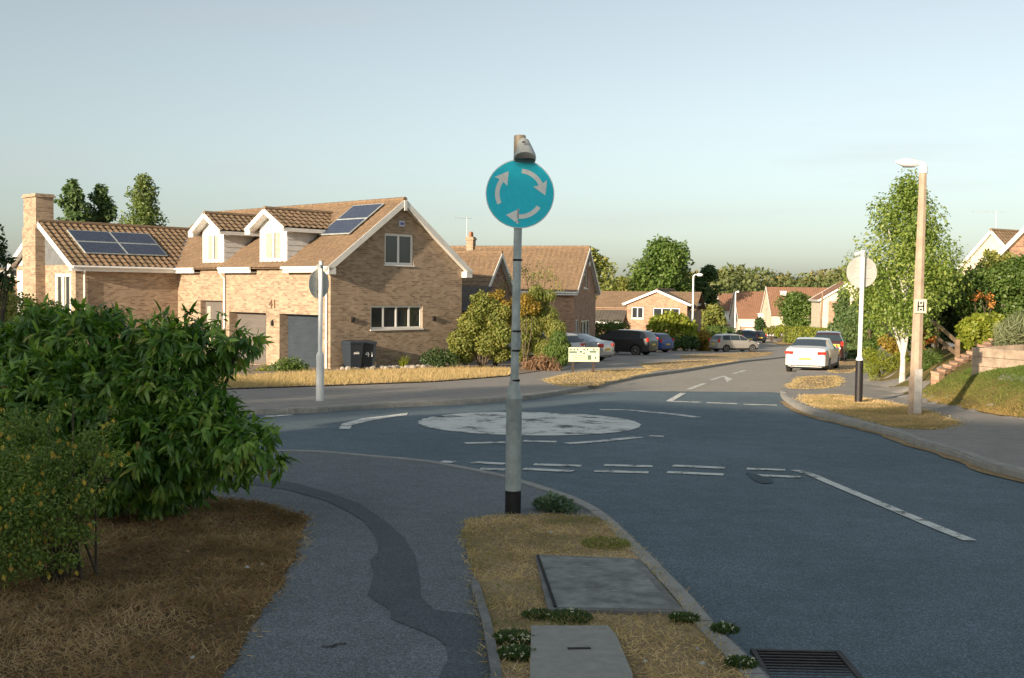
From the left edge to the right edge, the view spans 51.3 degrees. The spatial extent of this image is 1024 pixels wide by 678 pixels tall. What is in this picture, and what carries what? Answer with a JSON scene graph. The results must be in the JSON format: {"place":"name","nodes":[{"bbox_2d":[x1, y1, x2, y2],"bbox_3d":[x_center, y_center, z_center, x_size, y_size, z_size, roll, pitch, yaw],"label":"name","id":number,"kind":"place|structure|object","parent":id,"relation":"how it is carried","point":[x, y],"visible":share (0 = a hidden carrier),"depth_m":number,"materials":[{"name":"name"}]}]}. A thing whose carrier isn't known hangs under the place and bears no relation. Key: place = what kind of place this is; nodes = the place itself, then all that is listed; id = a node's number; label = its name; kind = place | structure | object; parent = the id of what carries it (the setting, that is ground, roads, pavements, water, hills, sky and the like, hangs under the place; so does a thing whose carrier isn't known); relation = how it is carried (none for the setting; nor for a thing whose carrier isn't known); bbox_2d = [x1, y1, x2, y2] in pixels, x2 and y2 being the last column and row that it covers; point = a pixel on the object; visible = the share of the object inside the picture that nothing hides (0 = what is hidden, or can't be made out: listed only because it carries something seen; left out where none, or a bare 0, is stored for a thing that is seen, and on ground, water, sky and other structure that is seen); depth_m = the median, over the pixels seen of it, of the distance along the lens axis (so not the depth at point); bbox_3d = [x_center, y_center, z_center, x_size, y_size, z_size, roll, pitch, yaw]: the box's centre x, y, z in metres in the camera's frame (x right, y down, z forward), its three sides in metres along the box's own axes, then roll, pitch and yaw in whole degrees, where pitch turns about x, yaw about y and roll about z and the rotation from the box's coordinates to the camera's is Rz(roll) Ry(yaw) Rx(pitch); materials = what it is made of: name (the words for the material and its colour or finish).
{"place":"outdoors","nodes":[
{"label":"outdoors","id":0,"kind":"place"},
{"bbox_2d":[214,364,510,387],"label":"long dry grass","id":1,"kind":"structure","parent":0,"point":[357,374],"depth_m":33.63,"materials":[{"name":"yellow plant"}]},
{"bbox_2d":[179,359,579,388],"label":"house plot","id":2,"kind":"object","parent":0,"point":[504,363],"visible":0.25,"depth_m":41.19,"materials":[{"name":"plant"}]},
{"bbox_2d":[7,193,472,368],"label":"brick house","id":3,"kind":"structure","parent":2,"relation":"on","point":[396,270],"depth_m":44.22,"materials":[{"name":"brown brick"}]},
{"bbox_2d":[55,274,70,313],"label":"window","id":4,"kind":"structure","parent":3,"relation":"in","point":[62,281],"depth_m":45.21,"materials":[{"name":"white plastic"}]},
{"bbox_2d":[237,312,265,363],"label":"garage door","id":5,"kind":"structure","parent":3,"relation":"in","point":[257,321],"depth_m":44.57,"materials":[{"name":"brown wood"}]},
{"bbox_2d":[287,314,317,366],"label":"garage door","id":6,"kind":"structure","parent":3,"relation":"in","point":[302,329],"depth_m":42.31,"materials":[{"name":"grey metal"}]},
{"bbox_2d":[370,305,423,330],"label":"window","id":7,"kind":"structure","parent":3,"relation":"in","point":[383,317],"depth_m":42.98,"materials":[{"name":"white plastic"}]},
{"bbox_2d":[384,233,414,266],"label":"window","id":8,"kind":"structure","parent":3,"relation":"in","point":[398,247],"depth_m":42.96,"materials":[{"name":"white plastic"}]},
{"bbox_2d":[267,356,310,370],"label":"shrub","id":9,"kind":"object","parent":2,"relation":"on","point":[288,365],"visible":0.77,"depth_m":37.97,"materials":[{"name":"green plant"}]},
{"bbox_2d":[341,340,363,367],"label":"wheelie bin","id":10,"kind":"object","parent":2,"relation":"on","point":[352,351],"visible":0.94,"depth_m":40.42,"materials":[{"name":"plastic"}]},
{"bbox_2d":[215,369,510,387],"bbox_3d":[-4.385,1.193,34.694,6.703,0.553,17.148,3,3,36],"label":"dry strip","id":11,"kind":"object","parent":2,"relation":"on","point":[278,384],"visible":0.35,"depth_m":31.50,"materials":[{"name":"yellow plant"}]},
{"bbox_2d":[358,340,376,366],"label":"wheelie bin","id":12,"kind":"object","parent":2,"relation":"on","point":[368,353],"visible":0.69,"depth_m":40.93,"materials":[{"name":"plastic"}]},
{"bbox_2d":[418,346,459,367],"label":"shrub","id":13,"kind":"object","parent":2,"relation":"on","point":[439,359],"visible":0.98,"depth_m":42.44,"materials":[{"name":"green plant"}]},
{"bbox_2d":[446,289,511,366],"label":"tall bush","id":14,"kind":"object","parent":2,"relation":"on","point":[492,341],"visible":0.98,"depth_m":43.75,"materials":[{"name":"green plant"}]},
{"bbox_2d":[511,292,541,367],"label":"orange flowered bush","id":15,"kind":"object","parent":2,"relation":"on","point":[530,305],"visible":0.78,"depth_m":43.22,"materials":[{"name":"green plant"}]},
{"bbox_2d":[494,258,563,360],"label":"bare tree","id":16,"kind":"object","parent":2,"relation":"on","point":[548,271],"visible":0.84,"depth_m":49.88,"materials":[{"name":"brown plant"}]},
{"bbox_2d":[521,352,562,370],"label":"dead fern","id":17,"kind":"object","parent":2,"relation":"on","point":[548,364],"visible":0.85,"depth_m":41.46,"materials":[{"name":"brown plant"}]},
{"bbox_2d":[519,283,568,367],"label":"weeping bush","id":18,"kind":"object","parent":2,"relation":"on","point":[543,297],"visible":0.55,"depth_m":43.77,"materials":[{"name":"green plant"}]},
{"bbox_2d":[107,343,788,414],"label":"footway","id":19,"kind":"structure","parent":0,"point":[305,396],"depth_m":28.20,"materials":[{"name":"concrete"}]},
{"bbox_2d":[309,261,328,400],"bbox_3d":[-4.215,-0.043,23.087,0.322,3.294,0.846,1,3,2],"label":"sign post","id":20,"kind":"object","parent":19,"relation":"on","point":[318,283],"visible":0.95,"depth_m":23.14,"materials":[{"name":"grey metal"}]},
{"bbox_2d":[542,330,570,368],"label":"weeping bush","id":21,"kind":"object","parent":19,"relation":"on","point":[558,345],"visible":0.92,"depth_m":43.00,"materials":[{"name":"green plant"}]},
{"bbox_2d":[568,347,599,372],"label":"street name board","id":22,"kind":"object","parent":19,"relation":"on","point":[583,354],"visible":0.97,"depth_m":40.02,"materials":[{"name":"white metal"}]},
{"bbox_2d":[574,333,614,359],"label":"parked car","id":23,"kind":"object","parent":19,"relation":"on","point":[606,347],"visible":0.23,"depth_m":55.36,"materials":[{"name":"silver metal"}]},
{"bbox_2d":[549,368,656,385],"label":"sunlit verge","id":24,"kind":"structure","parent":19,"relation":"on","point":[596,375],"depth_m":36.70,"materials":[{"name":"plant"}]},
{"bbox_2d":[597,329,658,354],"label":"parked car","id":25,"kind":"object","parent":19,"relation":"on","point":[637,342],"visible":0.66,"depth_m":69.70,"materials":[{"name":"black metal"}]},
{"bbox_2d":[645,310,699,350],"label":"laurel bush","id":26,"kind":"object","parent":19,"relation":"on","point":[671,323],"visible":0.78,"depth_m":85.54,"materials":[{"name":"green plant"}]},
{"bbox_2d":[671,335,700,350],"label":"hedge shrub","id":27,"kind":"object","parent":19,"relation":"on","point":[684,342],"visible":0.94,"depth_m":84.20,"materials":[{"name":"green plant"}]},
{"bbox_2d":[642,359,734,369],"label":"sunlit verge","id":28,"kind":"structure","parent":19,"relation":"on","point":[682,363],"depth_m":52.33,"materials":[{"name":"plant"}]},
{"bbox_2d":[680,351,772,358],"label":"sunlit verge","id":29,"kind":"structure","parent":19,"relation":"on","point":[724,355],"depth_m":70.02,"materials":[{"name":"plant"}]},
{"bbox_2d":[709,334,758,351],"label":"parked car","id":30,"kind":"object","parent":19,"relation":"on","point":[724,342],"visible":0.98,"depth_m":83.41,"materials":[{"name":"grey metal"}]},
{"bbox_2d":[180,451,770,677],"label":"footway","id":31,"kind":"structure","parent":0,"point":[422,508],"depth_m":7.25,"materials":[{"name":"asphalt"}]},
{"bbox_2d":[0,283,112,328],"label":"hedge shrub","id":32,"kind":"object","parent":31,"relation":"on","point":[13,306],"visible":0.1,"depth_m":13.26,"materials":[{"name":"green plant"}]},
{"bbox_2d":[0,480,309,677],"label":"leaf litter","id":33,"kind":"object","parent":31,"relation":"on","point":[110,653],"visible":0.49,"depth_m":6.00,"materials":[{"name":"brown plant"}]},
{"bbox_2d":[0,224,19,327],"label":"tall twigs","id":34,"kind":"object","parent":33,"relation":"on","point":[5,281],"visible":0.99,"depth_m":10.97,"materials":[{"name":"green plant"}]},
{"bbox_2d":[0,394,131,589],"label":"yellow podded shrub","id":35,"kind":"object","parent":33,"relation":"on","point":[19,518],"visible":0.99,"depth_m":6.58,"materials":[{"name":"green plant"}]},
{"bbox_2d":[0,292,301,522],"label":"leafy bush","id":36,"kind":"object","parent":33,"relation":"on","point":[144,382],"visible":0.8,"depth_m":8.54,"materials":[{"name":"green plant"}]},
{"bbox_2d":[201,495,317,677],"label":"fringe grass","id":37,"kind":"structure","parent":31,"relation":"on","point":[309,542],"depth_m":6.29,"materials":[{"name":"brown plant"}]},
{"bbox_2d":[217,476,490,677],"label":"trench patch","id":38,"kind":"object","parent":31,"relation":"on","point":[395,587],"visible":0.89,"depth_m":6.36,"materials":[{"name":"grey asphalt"}]},
{"bbox_2d":[471,580,501,677],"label":"path edging","id":39,"kind":"object","parent":31,"relation":"on","point":[493,659],"visible":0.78,"depth_m":5.60,"materials":[{"name":"concrete"}]},
{"bbox_2d":[486,135,553,513],"bbox_3d":[0.055,0.010,9.276,0.557,3.547,0.215,2,3,21],"label":"roundabout sign","id":40,"kind":"object","parent":31,"relation":"on","point":[519,191],"visible":0.97,"depth_m":9.22,"materials":[{"name":"metal"}]},
{"bbox_2d":[530,490,574,512],"bbox_3d":[0.369,1.433,9.540,0.414,0.188,0.428,-1,3,-28],"label":"thistle","id":41,"kind":"object","parent":31,"relation":"on","point":[547,502],"visible":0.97,"depth_m":9.47,"materials":[{"name":"green plant"}]},
{"bbox_2d":[453,511,757,677],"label":"verge","id":42,"kind":"structure","parent":31,"relation":"on","point":[645,644],"depth_m":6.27,"materials":[{"name":"brown plant"}]},
{"bbox_2d":[492,627,534,644],"bbox_3d":[0.007,1.534,5.524,0.241,0.046,0.257,1,3,0],"label":"clover clump","id":43,"kind":"object","parent":42,"relation":"on","point":[522,634],"visible":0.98,"depth_m":5.50,"materials":[{"name":"green plant"}]},
{"bbox_2d":[496,643,536,661],"bbox_3d":[0.024,1.538,5.262,0.218,0.042,0.235,1,3,0],"label":"clover clump","id":44,"kind":"object","parent":42,"relation":"on","point":[511,650],"visible":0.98,"depth_m":5.25,"materials":[{"name":"green plant"}]},
{"bbox_2d":[547,607,593,624],"bbox_3d":[0.323,1.537,5.940,0.267,0.038,0.292,1,3,0],"label":"clover clump","id":45,"kind":"object","parent":42,"relation":"on","point":[565,612],"visible":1,"depth_m":5.93,"materials":[{"name":"green plant"}]},
{"bbox_2d":[530,625,632,677],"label":"inspection cover","id":46,"kind":"object","parent":42,"relation":"on","point":[577,651],"visible":1,"depth_m":5.23,"materials":[{"name":"concrete"}]},
{"bbox_2d":[581,536,630,549],"bbox_3d":[0.704,1.522,7.997,0.396,0.040,0.436,1,3,0],"label":"grass tuft","id":47,"kind":"object","parent":42,"relation":"on","point":[625,542],"visible":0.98,"depth_m":8.00,"materials":[{"name":"green plant"}]},
{"bbox_2d":[535,554,684,614],"bbox_3d":[0.573,1.554,6.790,0.820,0.110,1.485,1,3,0],"label":"inspection cover","id":48,"kind":"object","parent":42,"relation":"on","point":[607,585],"visible":0.93,"depth_m":6.60,"materials":[{"name":"concrete"}]},
{"bbox_2d":[0,0,1023,281],"label":"sky","id":49,"kind":"structure","parent":0,"point":[758,133],"materials":[{"name":"blue"}]},
{"bbox_2d":[155,391,1023,677],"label":"road","id":50,"kind":"structure","parent":0,"point":[868,589],"depth_m":10.12,"materials":[{"name":"grey asphalt"}]},
{"bbox_2d":[276,450,767,677],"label":"kerb","id":51,"kind":"structure","parent":50,"relation":"on","point":[687,597],"depth_m":7.20,"materials":[{"name":"concrete"}]},
{"bbox_2d":[722,654,759,669],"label":"clover clump","id":52,"kind":"object","parent":51,"relation":"on","point":[736,659],"visible":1,"depth_m":5.13,"materials":[{"name":"green plant"}]},
{"bbox_2d":[418,412,640,434],"bbox_3d":[0.304,1.527,19.571,4.080,0.170,4.820,1,3,0],"label":"roundabout disc","id":53,"kind":"object","parent":50,"relation":"on","point":[541,423],"visible":0.92,"depth_m":19.29,"materials":[{"name":"paint"}]},
{"bbox_2d":[750,648,862,677],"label":"gully grate","id":54,"kind":"object","parent":50,"relation":"on","point":[797,660],"visible":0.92,"depth_m":5.53,"materials":[{"name":"metal"}]},
{"bbox_2d":[792,470,974,539],"bbox_3d":[3.686,1.647,11.051,0.192,0.155,4.400,0,3,-4],"label":"line","id":55,"kind":"object","parent":50,"relation":"on","point":[908,515],"visible":1,"depth_m":10.41,"materials":[{"name":"paint"}]},
{"bbox_2d":[780,390,1023,478],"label":"kerb","id":56,"kind":"structure","parent":50,"relation":"on","point":[1009,471],"depth_m":16.19,"materials":[{"name":"concrete"}]},
{"bbox_2d":[780,401,1023,482],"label":"gutter grit","id":57,"kind":"object","parent":50,"relation":"on","point":[966,463],"visible":1,"depth_m":15.76,"materials":[{"name":"gravel"}]},
{"bbox_2d":[557,341,839,395],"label":"road","id":58,"kind":"structure","parent":0,"point":[771,375],"depth_m":36.79,"materials":[{"name":"grey asphalt"}]},
{"bbox_2d":[785,337,840,371],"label":"parked car","id":59,"kind":"object","parent":58,"relation":"on","point":[811,352],"visible":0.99,"depth_m":45.39,"materials":[{"name":"white metal"}]},
{"bbox_2d":[815,331,849,361],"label":"van","id":60,"kind":"object","parent":58,"relation":"on","point":[837,339],"visible":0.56,"depth_m":59.35,"materials":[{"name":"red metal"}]},
{"bbox_2d":[701,302,727,329],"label":"tall bush","id":61,"kind":"object","parent":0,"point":[711,315],"visible":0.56,"depth_m":121.14,"materials":[{"name":"green plant"}]},
{"bbox_2d":[600,262,913,317],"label":"wooded hill","id":62,"kind":"structure","parent":0,"point":[731,278],"depth_m":318.26,"materials":[{"name":"green plant"}]},
{"bbox_2d":[766,337,1023,471],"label":"footway","id":63,"kind":"structure","parent":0,"point":[999,438],"depth_m":20.02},
{"bbox_2d":[796,393,968,429],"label":"verge","id":64,"kind":"structure","parent":63,"relation":"on","point":[886,413],"depth_m":20.97,"materials":[{"name":"plant"}]},
{"bbox_2d":[846,250,876,401],"bbox_3d":[8.058,-0.162,24.667,0.707,3.773,0.214,1,3,8],"label":"sign post","id":65,"kind":"object","parent":64,"relation":"on","point":[861,272],"visible":0.94,"depth_m":24.62,"materials":[{"name":"white metal"}]},
{"bbox_2d":[895,159,927,414],"bbox_3d":[7.870,-0.877,21.170,0.661,5.367,0.280,1,3,0],"label":"street lamp","id":66,"kind":"object","parent":64,"relation":"on","point":[916,369],"visible":0.98,"depth_m":21.09,"materials":[{"name":"concrete"}]},
{"bbox_2d":[878,320,954,342],"bbox_3d":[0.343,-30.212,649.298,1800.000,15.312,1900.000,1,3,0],"label":"ground","id":67,"kind":"structure","parent":0,"point":[890,334],"depth_m":188.62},
{"bbox_2d":[54,178,96,221],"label":"conifer","id":68,"kind":"object","parent":67,"relation":"on","point":[74,205],"visible":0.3,"depth_m":91.17,"materials":[{"name":"green plant"}]},
{"bbox_2d":[86,183,117,222],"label":"conifer","id":69,"kind":"object","parent":67,"relation":"on","point":[106,207],"visible":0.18,"depth_m":93.35,"materials":[{"name":"green plant"}]},
{"bbox_2d":[114,172,168,225],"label":"poplar","id":70,"kind":"object","parent":67,"relation":"on","point":[142,200],"visible":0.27,"depth_m":109.04,"materials":[{"name":"green plant"}]},
{"bbox_2d":[455,251,512,358],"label":"gabled house","id":71,"kind":"structure","parent":67,"relation":"on","point":[490,269],"depth_m":56.50,"materials":[{"name":"brown brick"}]},
{"bbox_2d":[222,357,784,414],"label":"kerb","id":72,"kind":"structure","parent":67,"relation":"on","point":[333,408],"depth_m":23.79,"materials":[{"name":"concrete"}]},
{"bbox_2d":[450,217,600,337],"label":"gabled house","id":73,"kind":"structure","parent":67,"relation":"on","point":[577,277],"depth_m":66.31,"materials":[{"name":"brown brick"}]},
{"bbox_2d":[590,246,622,298],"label":"leafy tree","id":74,"kind":"object","parent":67,"relation":"on","point":[601,267],"visible":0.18,"depth_m":110.96,"materials":[{"name":"green plant"}]},
{"bbox_2d":[595,288,705,333],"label":"gabled house","id":75,"kind":"structure","parent":67,"relation":"on","point":[637,310],"depth_m":95.92,"materials":[{"name":"brown brick"}]},
{"bbox_2d":[623,234,695,291],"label":"leafy tree","id":76,"kind":"object","parent":67,"relation":"on","point":[663,263],"visible":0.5,"depth_m":148.04,"materials":[{"name":"green plant"}]},
{"bbox_2d":[688,264,726,314],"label":"leafy tree","id":77,"kind":"object","parent":67,"relation":"on","point":[709,272],"visible":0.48,"depth_m":157.17,"materials":[{"name":"green plant"}]},
{"bbox_2d":[729,291,763,331],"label":"chalet house","id":78,"kind":"structure","parent":67,"relation":"on","point":[748,306],"depth_m":161.79,"materials":[{"name":"brown brick"}]},
{"bbox_2d":[773,290,811,326],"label":"round tree","id":79,"kind":"object","parent":67,"relation":"on","point":[795,308],"visible":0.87,"depth_m":137.11,"materials":[{"name":"green plant"}]},
{"bbox_2d":[760,287,827,338],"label":"chalet house","id":80,"kind":"structure","parent":67,"relation":"on","point":[769,311],"depth_m":155.06,"materials":[{"name":"brown brick"}]},
{"bbox_2d":[808,281,859,327],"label":"gabled house","id":81,"kind":"structure","parent":67,"relation":"on","point":[830,294],"depth_m":127.97,"materials":[{"name":"beige brick"}]},
{"bbox_2d":[827,288,849,336],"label":"conifer","id":82,"kind":"object","parent":67,"relation":"on","point":[840,307],"visible":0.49,"depth_m":81.62,"materials":[{"name":"green plant"}]},
{"bbox_2d":[841,301,858,358],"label":"conifer","id":83,"kind":"object","parent":67,"relation":"on","point":[849,325],"visible":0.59,"depth_m":65.74,"materials":[{"name":"green plant"}]},
{"bbox_2d":[856,287,886,361],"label":"leafy tree","id":84,"kind":"object","parent":67,"relation":"on","point":[870,338],"visible":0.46,"depth_m":59.71,"materials":[{"name":"green plant"}]},
{"bbox_2d":[876,345,1023,416],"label":"garden bank","id":85,"kind":"structure","parent":0,"point":[948,356],"depth_m":24.96,"materials":[{"name":"green plant"}]},
{"bbox_2d":[862,346,909,380],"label":"yellow green plants","id":86,"kind":"object","parent":85,"relation":"on","point":[876,367],"visible":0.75,"depth_m":35.39,"materials":[{"name":"green plant"}]},
{"bbox_2d":[876,334,910,369],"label":"dry border plants","id":87,"kind":"object","parent":85,"relation":"on","point":[891,345],"visible":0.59,"depth_m":36.37,"materials":[{"name":"yellow plant"}]},
{"bbox_2d":[836,168,975,382],"bbox_3d":[11.562,-1.755,31.571,4.125,6.614,3.668,1,3,0],"label":"birch tree","id":88,"kind":"object","parent":85,"relation":"on","point":[906,232],"visible":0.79,"depth_m":30.97,"materials":[{"name":"green plant"}]},
{"bbox_2d":[922,347,944,370],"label":"green border plants","id":89,"kind":"object","parent":85,"relation":"on","point":[929,357],"visible":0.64,"depth_m":30.87,"materials":[{"name":"green plant"}]},
{"bbox_2d":[906,277,965,350],"bbox_3d":[14.523,-0.779,35.915,2.616,2.690,1.450,0,3,-16],"label":"dark shrub","id":90,"kind":"object","parent":85,"relation":"on","point":[949,319],"visible":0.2,"depth_m":35.75,"materials":[{"name":"green plant"}]},
{"bbox_2d":[927,317,959,356],"bbox_3d":[12.945,-0.006,32.501,0.136,1.320,7.264,1,3,13],"label":"handrail","id":91,"kind":"object","parent":85,"relation":"on","point":[956,352],"visible":0.7,"depth_m":30.66,"materials":[{"name":"brown wood"}]},
{"bbox_2d":[930,338,999,384],"bbox_3d":[12.017,0.715,28.154,3.561,1.404,0.285,-2,3,-42],"label":"brick step edging","id":92,"kind":"object","parent":85,"relation":"on","point":[939,374],"visible":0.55,"depth_m":27.54,"materials":[{"name":"brick"}]},
{"bbox_2d":[954,311,1004,350],"bbox_3d":[12.921,-0.155,29.501,1.482,1.284,1.024,1,3,0],"label":"lime shrub","id":93,"kind":"object","parent":85,"relation":"on","point":[972,330],"visible":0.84,"depth_m":29.29,"materials":[{"name":"green plant"}]},
{"bbox_2d":[949,253,1023,319],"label":"tall hedge","id":94,"kind":"object","parent":85,"relation":"on","point":[1004,280],"visible":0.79,"depth_m":33.49,"materials":[{"name":"green plant"}]},
{"bbox_2d":[957,211,1019,317],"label":"hillside house","id":95,"kind":"structure","parent":85,"relation":"on","point":[997,240],"depth_m":72.12,"materials":[{"name":"white paint"}]},
{"bbox_2d":[962,248,1015,278],"bbox_3d":[16.400,-1.491,36.920,2.051,3.303,1.082,1,3,0],"label":"creeper","id":96,"kind":"object","parent":85,"relation":"on","point":[993,257],"visible":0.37,"depth_m":36.79,"materials":[{"name":"green plant"}]},
{"bbox_2d":[971,344,1023,375],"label":"timber retaining wall","id":97,"kind":"structure","parent":85,"relation":"on","point":[986,358],"depth_m":24.83,"materials":[{"name":"brown wood"}]},
{"bbox_2d":[988,311,1023,345],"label":"silver grass","id":98,"kind":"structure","parent":85,"relation":"on","point":[1009,331],"depth_m":25.97,"materials":[{"name":"green plant"}]},
{"bbox_2d":[998,227,1023,258],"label":"hillside house","id":99,"kind":"structure","parent":85,"relation":"on","point":[1015,244],"depth_m":49.44,"materials":[{"name":"brown brick"}]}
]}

